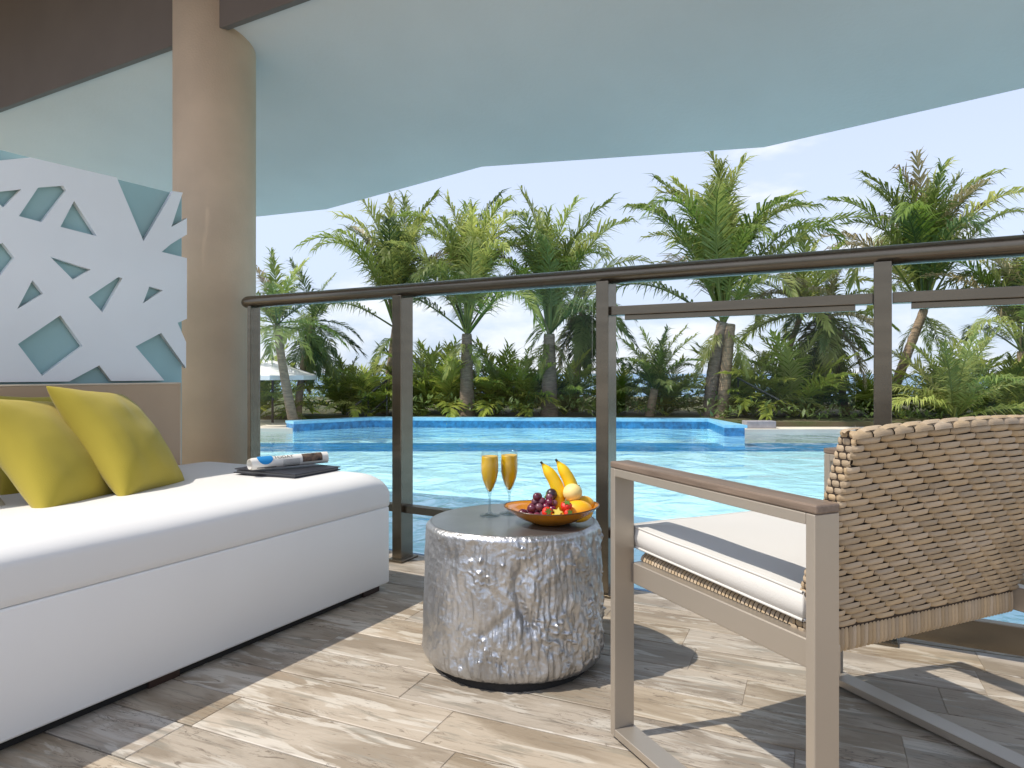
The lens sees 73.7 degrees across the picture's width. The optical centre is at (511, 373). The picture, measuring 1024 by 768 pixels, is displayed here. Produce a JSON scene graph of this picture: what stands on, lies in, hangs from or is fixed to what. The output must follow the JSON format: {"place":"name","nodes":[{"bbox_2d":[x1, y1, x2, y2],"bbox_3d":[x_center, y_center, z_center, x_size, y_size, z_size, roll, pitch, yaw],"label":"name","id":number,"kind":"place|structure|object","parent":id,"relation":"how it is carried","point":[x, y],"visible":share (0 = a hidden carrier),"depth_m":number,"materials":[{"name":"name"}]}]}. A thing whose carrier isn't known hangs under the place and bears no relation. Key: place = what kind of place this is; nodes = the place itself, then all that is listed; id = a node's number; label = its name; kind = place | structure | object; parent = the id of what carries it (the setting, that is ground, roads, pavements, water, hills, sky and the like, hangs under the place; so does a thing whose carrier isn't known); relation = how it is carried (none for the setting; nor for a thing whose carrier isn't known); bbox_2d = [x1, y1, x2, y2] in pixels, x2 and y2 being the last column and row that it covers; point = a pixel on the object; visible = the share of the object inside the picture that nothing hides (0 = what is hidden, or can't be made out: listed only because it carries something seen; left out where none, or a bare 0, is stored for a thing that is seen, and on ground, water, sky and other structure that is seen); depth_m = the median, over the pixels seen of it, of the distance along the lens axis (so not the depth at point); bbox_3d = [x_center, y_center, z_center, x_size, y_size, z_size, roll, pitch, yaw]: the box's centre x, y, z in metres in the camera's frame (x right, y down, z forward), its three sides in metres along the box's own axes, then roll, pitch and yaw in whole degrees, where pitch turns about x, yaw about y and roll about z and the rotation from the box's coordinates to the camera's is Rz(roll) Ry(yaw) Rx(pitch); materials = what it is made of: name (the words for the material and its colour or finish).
{"place":"outdoors","nodes":[
{"label":"outdoors","id":0,"kind":"place"},
{"bbox_2d":[0,0,1023,216],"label":"ceiling","id":1,"kind":"structure","parent":0,"point":[356,100],"depth_m":3.55,"materials":[{"name":"paint"}]},
{"bbox_2d":[0,550,1023,767],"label":"floor","id":2,"kind":"structure","parent":0,"point":[362,682],"depth_m":1.63,"materials":[{"name":"wood"}]},
{"bbox_2d":[0,150,181,464],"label":"partition wall","id":3,"kind":"structure","parent":2,"relation":"on","point":[49,345],"depth_m":2.60,"materials":[{"name":"paint"}]},
{"bbox_2d":[0,157,186,381],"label":"wall art","id":4,"kind":"object","parent":3,"relation":"attached to","point":[118,328],"depth_m":2.60},
{"bbox_2d":[0,382,389,749],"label":"daybed","id":5,"kind":"object","parent":2,"relation":"on","point":[107,599],"visible":0.74,"depth_m":1.81,"materials":[{"name":"white fabric"}]},
{"bbox_2d":[0,396,52,494],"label":"throw pillow","id":6,"kind":"object","parent":5,"relation":"on","point":[7,486],"visible":0.06,"depth_m":2.15,"materials":[{"name":"fabric"}]},
{"bbox_2d":[0,399,113,507],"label":"throw pillow","id":7,"kind":"object","parent":5,"relation":"on","point":[46,460],"visible":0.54,"depth_m":1.95,"materials":[{"name":"fabric"}]},
{"bbox_2d":[46,386,183,495],"bbox_3d":[-1.282,0.228,2.250,0.166,0.435,0.375,-37,-6,-2],"label":"throw pillow","id":8,"kind":"object","parent":5,"relation":"on","point":[121,439],"visible":0.81,"depth_m":2.13,"materials":[{"name":"fabric"}]},
{"bbox_2d":[234,464,339,478],"bbox_3d":[-0.833,0.357,2.535,0.300,0.018,0.235,0,0,27],"label":"leather folder","id":9,"kind":"object","parent":5,"relation":"on","point":[298,471],"visible":0.74,"depth_m":2.47,"materials":[{"name":"grey leather"}]},
{"bbox_2d":[247,452,328,469],"bbox_3d":[-0.821,0.321,2.519,0.297,0.045,0.048,-1,0,-41],"label":"rolled newspaper","id":10,"kind":"object","parent":9,"relation":"on","point":[263,462],"visible":1,"depth_m":2.49,"materials":[{"name":"white paper"}]},
{"bbox_2d":[172,0,255,464],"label":"round column","id":11,"kind":"structure","parent":2,"relation":"on","point":[213,123],"depth_m":3.39,"materials":[{"name":"beige paint"}]},
{"bbox_2d":[423,504,604,691],"bbox_3d":[0.008,0.605,1.926,0.503,0.390,0.492,0,0,29],"label":"side table","id":12,"kind":"object","parent":2,"relation":"on","point":[512,602],"visible":0.95,"depth_m":1.73,"materials":[{"name":"silver metal"}]},
{"bbox_2d":[481,455,498,514],"bbox_3d":[-0.064,0.317,1.962,0.060,0.185,0.060,0,0,29],"label":"champagne flute","id":13,"kind":"object","parent":12,"relation":"on","point":[489,466],"visible":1,"depth_m":1.95,"materials":[{"name":"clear glass"}]},
{"bbox_2d":[500,451,517,512],"bbox_3d":[-0.008,0.317,1.990,0.060,0.185,0.060,0,0,29],"label":"champagne flute","id":14,"kind":"object","parent":12,"relation":"on","point":[509,469],"visible":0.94,"depth_m":1.97,"materials":[{"name":"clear glass"}]},
{"bbox_2d":[504,499,599,525],"bbox_3d":[0.108,0.384,1.868,0.262,0.053,0.216,0,0,0],"label":"fruit bowl","id":15,"kind":"object","parent":12,"relation":"on","point":[515,507],"visible":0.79,"depth_m":1.80,"materials":[{"name":"orange ceramic"}]},
{"bbox_2d":[519,493,557,513],"bbox_3d":[0.070,0.360,1.847,0.108,0.074,0.062,0,0,0],"label":"grape bunch","id":16,"kind":"object","parent":15,"relation":"in","point":[538,504],"visible":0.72,"depth_m":1.84,"materials":[{"name":"purple plant"}]},
{"bbox_2d":[546,488,556,499],"bbox_3d":[0.108,0.332,1.868,0.031,0.033,0.031,0,0,0],"label":"plum","id":17,"kind":"object","parent":16,"relation":"on","point":[552,491],"visible":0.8,"depth_m":1.86,"materials":[{"name":"purple food"}]},
{"bbox_2d":[542,507,551,514],"bbox_3d":[0.091,0.368,1.806,0.028,0.027,0.033,0,-20,-20],"label":"strawberry","id":18,"kind":"object","parent":15,"relation":"in","point":[546,510],"visible":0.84,"depth_m":1.79,"materials":[{"name":"red plant"}]},
{"bbox_2d":[540,461,564,514],"bbox_3d":[0.113,0.323,1.896,0.072,0.156,0.040,0,0,0],"label":"banana","id":19,"kind":"object","parent":15,"relation":"in","point":[552,477],"visible":0.66,"depth_m":1.88,"materials":[{"name":"yellow food"}]},
{"bbox_2d":[553,507,562,514],"bbox_3d":[0.121,0.367,1.798,0.026,0.028,0.006,0,-32,-12],"label":"star fruit slice","id":20,"kind":"object","parent":15,"relation":"in","point":[557,512],"visible":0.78,"depth_m":1.80,"materials":[{"name":"yellow food"}]},
{"bbox_2d":[555,459,577,501],"bbox_3d":[0.154,0.319,1.902,0.069,0.162,0.040,0,0,0],"label":"banana","id":21,"kind":"object","parent":15,"relation":"in","point":[566,475],"visible":0.52,"depth_m":1.89,"materials":[{"name":"yellow food"}]},
{"bbox_2d":[561,500,571,512],"bbox_3d":[0.143,0.358,1.814,0.030,0.037,0.030,8,24,0],"label":"strawberry","id":22,"kind":"object","parent":15,"relation":"in","point":[565,504],"visible":0.86,"depth_m":1.80,"materials":[{"name":"red plant"}]},
{"bbox_2d":[564,509,572,513],"bbox_3d":[0.146,0.372,1.801,0.023,0.023,0.028,-25,-14,-37],"label":"strawberry","id":23,"kind":"object","parent":15,"relation":"in","point":[568,511],"visible":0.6,"depth_m":1.79,"materials":[{"name":"red plant"}]},
{"bbox_2d":[563,500,592,522],"bbox_3d":[0.178,0.374,1.848,0.085,0.060,0.064,0,0,-9],"label":"mango","id":24,"kind":"object","parent":15,"relation":"in","point":[578,506],"visible":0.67,"depth_m":1.83,"materials":[{"name":"yellow food"}]},
{"bbox_2d":[563,484,581,500],"bbox_3d":[0.166,0.327,1.870,0.053,0.049,0.053,0,0,0],"label":"peach","id":25,"kind":"object","parent":24,"relation":"on","point":[572,492],"visible":0.92,"depth_m":1.85,"materials":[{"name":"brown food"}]},
{"bbox_2d":[579,496,594,507],"bbox_3d":[0.196,0.366,1.890,0.072,0.052,0.056,0,0,-29],"label":"mango","id":26,"kind":"object","parent":15,"relation":"in","point":[589,500],"visible":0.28,"depth_m":1.88,"materials":[{"name":"food"}]},
{"bbox_2d":[241,235,1023,656],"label":"balcony railing","id":27,"kind":"object","parent":2,"relation":"on","point":[987,633],"visible":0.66,"depth_m":2.40,"materials":[{"name":"brown metal"}]},
{"bbox_2d":[611,415,1023,767],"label":"armchair","id":28,"kind":"object","parent":2,"relation":"on","point":[905,529],"visible":1,"depth_m":1.17,"materials":[{"name":"beige metal"}]},
{"bbox_2d":[389,549,650,591],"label":"pool wall","id":29,"kind":"structure","parent":0,"point":[634,588],"depth_m":2.62,"materials":[{"name":"blue tile"}]},
{"bbox_2d":[260,427,840,522],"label":"water","id":30,"kind":"structure","parent":0,"point":[373,431],"depth_m":8.96,"materials":[{"name":"blue liquid"}]},
{"bbox_2d":[278,374,994,395],"bbox_3d":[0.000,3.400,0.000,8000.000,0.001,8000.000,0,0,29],"label":"sea","id":31,"kind":"structure","parent":0,"point":[903,383],"depth_m":248.14,"materials":[{"name":"liquid"}]},
{"bbox_2d":[256,88,1023,373],"label":"sky","id":32,"kind":"structure","parent":0,"point":[984,134],"materials":[{"name":"white"}]},
{"bbox_2d":[260,437,1023,623],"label":"pool floor","id":33,"kind":"structure","parent":0,"point":[646,505],"depth_m":7.19,"materials":[{"name":"tile"}]},
{"bbox_2d":[285,417,746,446],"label":"pool edge wall","id":34,"kind":"structure","parent":33,"relation":"on","point":[724,428],"depth_m":11.78,"materials":[{"name":"blue tile"}]},
{"bbox_2d":[260,443,836,450],"bbox_3d":[0.500,1.205,10.350,23.000,0.190,1.000,0,0,0],"label":"pool step","id":35,"kind":"object","parent":33,"relation":"on","point":[540,448],"visible":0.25,"depth_m":10.19,"materials":[{"name":"tile"}]},
{"bbox_2d":[742,420,775,428],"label":"stone block","id":36,"kind":"structure","parent":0,"point":[760,424],"depth_m":11.08,"materials":[{"name":"white stone"}]},
{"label":"ground","id":37,"kind":"structure","parent":0,"visible":0},
{"bbox_2d":[260,420,292,441],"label":"pool deck","id":38,"kind":"structure","parent":37,"relation":"on","point":[266,426],"depth_m":11.30,"materials":[{"name":"stone"}]},
{"bbox_2d":[260,358,316,422],"bbox_3d":[-4.350,0.310,12.400,1.441,1.180,1.441,0,0,6],"label":"beach umbrella","id":39,"kind":"object","parent":38,"relation":"on","point":[269,371],"visible":0.58,"depth_m":12.07,"materials":[{"name":"white fabric"}]},
{"bbox_2d":[256,246,349,419],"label":"palm tree","id":40,"kind":"object","parent":38,"relation":"on","point":[271,284],"visible":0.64,"depth_m":11.53,"materials":[{"name":"green plant"}]},
{"bbox_2d":[260,257,366,419],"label":"palm tree","id":41,"kind":"object","parent":38,"relation":"on","point":[301,356],"visible":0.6,"depth_m":12.82,"materials":[{"name":"green plant"}]},
{"bbox_2d":[348,379,387,417],"bbox_3d":[-2.700,0.771,12.825,0.741,1.334,0.040,0,0,-12],"label":"stair handrail","id":42,"kind":"object","parent":38,"relation":"on","point":[373,390],"visible":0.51,"depth_m":12.85,"materials":[{"name":"grey metal"}]},
{"bbox_2d":[260,396,995,426],"bbox_3d":[0.000,1.600,17.730,80.000,1.560,12.540,0,0,0],"label":"planting bed","id":43,"kind":"object","parent":37,"relation":"on","point":[784,420],"visible":0.07,"depth_m":13.20,"materials":[{"name":"green plant"}]},
{"bbox_2d":[260,342,320,419],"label":"areca palm","id":44,"kind":"object","parent":43,"relation":"on","point":[266,394],"visible":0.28,"depth_m":12.70,"materials":[{"name":"green plant"}]},
{"bbox_2d":[275,354,391,418],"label":"areca palm","id":45,"kind":"object","parent":43,"relation":"on","point":[342,395],"visible":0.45,"depth_m":13.21,"materials":[{"name":"green plant"}]},
{"bbox_2d":[310,354,420,416],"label":"areca palm","id":46,"kind":"object","parent":43,"relation":"on","point":[362,384],"visible":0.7,"depth_m":12.87,"materials":[{"name":"green plant"}]},
{"bbox_2d":[293,187,470,412],"bbox_3d":[-2.198,-1.520,13.782,4.629,4.942,3.734,0,0,29],"label":"palm tree","id":47,"kind":"object","parent":43,"relation":"on","point":[387,263],"visible":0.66,"depth_m":13.65,"materials":[{"name":"green plant"}]},
{"bbox_2d":[367,339,476,415],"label":"areca palm","id":48,"kind":"object","parent":43,"relation":"on","point":[424,412],"visible":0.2,"depth_m":14.06,"materials":[{"name":"green plant"}]},
{"bbox_2d":[365,334,517,424],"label":"areca palm","id":49,"kind":"object","parent":43,"relation":"on","point":[453,377],"visible":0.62,"depth_m":13.26,"materials":[{"name":"green plant"}]},
{"bbox_2d":[354,188,579,416],"bbox_3d":[-0.850,-1.383,13.045,4.337,4.645,3.872,0,0,29],"label":"palm tree","id":50,"kind":"object","parent":43,"relation":"on","point":[466,247],"visible":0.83,"depth_m":12.63,"materials":[{"name":"green plant"}]},
{"bbox_2d":[413,335,566,416],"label":"areca palm","id":51,"kind":"object","parent":43,"relation":"on","point":[504,355],"visible":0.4,"depth_m":13.32,"materials":[{"name":"green plant"}]},
{"bbox_2d":[471,348,595,416],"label":"areca palm","id":52,"kind":"object","parent":43,"relation":"on","point":[518,375],"visible":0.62,"depth_m":13.08,"materials":[{"name":"green plant"}]},
{"bbox_2d":[446,185,659,416],"bbox_3d":[0.906,-1.297,13.101,3.816,4.473,4.113,0,0,29],"label":"palm tree","id":53,"kind":"object","parent":43,"relation":"on","point":[544,256],"visible":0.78,"depth_m":12.71,"materials":[{"name":"green plant"}]},
{"bbox_2d":[511,347,631,416],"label":"areca palm","id":54,"kind":"object","parent":43,"relation":"on","point":[572,389],"visible":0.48,"depth_m":13.35,"materials":[{"name":"green plant"}]},
{"bbox_2d":[524,241,641,411],"bbox_3d":[1.562,-0.999,14.579,2.617,3.892,2.775,0,0,29],"label":"palm tree","id":55,"kind":"object","parent":43,"relation":"on","point":[582,337],"visible":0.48,"depth_m":14.26,"materials":[{"name":"green plant"}]},
{"bbox_2d":[571,361,669,415],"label":"areca palm","id":56,"kind":"object","parent":43,"relation":"on","point":[623,373],"visible":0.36,"depth_m":13.56,"materials":[{"name":"green plant"}]},
{"bbox_2d":[265,373,1022,420],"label":"ground cover","id":57,"kind":"object","parent":43,"relation":"on","point":[753,410],"visible":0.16,"depth_m":12.71,"materials":[{"name":"green plant"}]},
{"bbox_2d":[587,324,705,416],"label":"palm tree","id":58,"kind":"object","parent":43,"relation":"on","point":[654,370],"visible":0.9,"depth_m":12.84,"materials":[{"name":"green plant"}]},
{"bbox_2d":[616,353,709,416],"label":"areca palm","id":59,"kind":"object","parent":43,"relation":"on","point":[677,388],"visible":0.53,"depth_m":13.24,"materials":[{"name":"green plant"}]},
{"bbox_2d":[583,151,891,417],"bbox_3d":[3.998,-1.597,12.815,4.741,5.113,4.796,0,0,-9],"label":"palm tree","id":60,"kind":"object","parent":43,"relation":"on","point":[714,213],"visible":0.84,"depth_m":12.33,"materials":[{"name":"green plant"}]},
{"bbox_2d":[668,340,842,415],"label":"areca palm","id":61,"kind":"object","parent":43,"relation":"on","point":[746,391],"visible":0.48,"depth_m":12.87,"materials":[{"name":"green plant"}]},
{"bbox_2d":[736,377,808,418],"bbox_3d":[4.700,0.775,12.350,1.228,1.424,0.040,0,0,24],"label":"stair handrail","id":62,"kind":"object","parent":43,"relation":"on","point":[757,388],"visible":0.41,"depth_m":12.42,"materials":[{"name":"grey metal"}]},
{"bbox_2d":[730,220,873,409],"bbox_3d":[5.935,-1.018,14.079,3.143,3.973,3.293,0,0,43],"label":"palm tree","id":63,"kind":"object","parent":43,"relation":"on","point":[821,276],"visible":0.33,"depth_m":13.66,"materials":[{"name":"green plant"}]},
{"bbox_2d":[713,326,899,419],"bbox_3d":[5.556,0.014,12.861,3.129,1.835,3.454,0,0,29],"label":"areca palm","id":64,"kind":"object","parent":43,"relation":"on","point":[792,365],"visible":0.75,"depth_m":12.61,"materials":[{"name":"green plant"}]},
{"bbox_2d":[741,350,897,417],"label":"areca palm","id":65,"kind":"object","parent":43,"relation":"on","point":[836,389],"visible":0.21,"depth_m":13.11,"materials":[{"name":"green plant"}]},
{"bbox_2d":[756,245,900,414],"bbox_3d":[6.343,-0.759,13.443,2.484,3.426,2.395,0,0,-33],"label":"palm tree","id":66,"kind":"object","parent":43,"relation":"on","point":[825,343],"visible":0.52,"depth_m":13.19,"materials":[{"name":"green plant"}]},
{"bbox_2d":[816,367,916,418],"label":"areca palm","id":67,"kind":"object","parent":43,"relation":"on","point":[859,379],"visible":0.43,"depth_m":13.05,"materials":[{"name":"green plant"}]},
{"bbox_2d":[815,147,1023,404],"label":"palm tree","id":68,"kind":"object","parent":43,"relation":"on","point":[921,219],"visible":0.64,"depth_m":13.67,"materials":[{"name":"green plant"}]},
{"bbox_2d":[858,324,1023,417],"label":"palm tree","id":69,"kind":"object","parent":43,"relation":"on","point":[953,397],"visible":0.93,"depth_m":11.41,"materials":[{"name":"green plant"}]},
{"bbox_2d":[866,337,1023,414],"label":"areca palm","id":70,"kind":"object","parent":43,"relation":"on","point":[923,384],"visible":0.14,"depth_m":13.15,"materials":[{"name":"green plant"}]},
{"bbox_2d":[916,230,1023,414],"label":"palm tree","id":71,"kind":"object","parent":43,"relation":"on","point":[1011,315],"visible":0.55,"depth_m":12.47,"materials":[{"name":"green plant"}]},
{"bbox_2d":[921,350,1023,417],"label":"areca palm","id":72,"kind":"object","parent":43,"relation":"on","point":[1014,369],"visible":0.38,"depth_m":12.13,"materials":[{"name":"green plant"}]},
{"bbox_2d":[745,427,862,442],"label":"pool deck","id":73,"kind":"structure","parent":37,"relation":"on","point":[810,430],"depth_m":10.95,"materials":[{"name":"stone"}]},
{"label":"roof","id":74,"kind":"structure","parent":0,"visible":0},
{"bbox_2d":[0,0,309,112],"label":"ceiling beam","id":75,"kind":"structure","parent":74,"relation":"attached to","point":[48,47],"depth_m":3.99,"materials":[{"name":"brown paint"}]}
]}

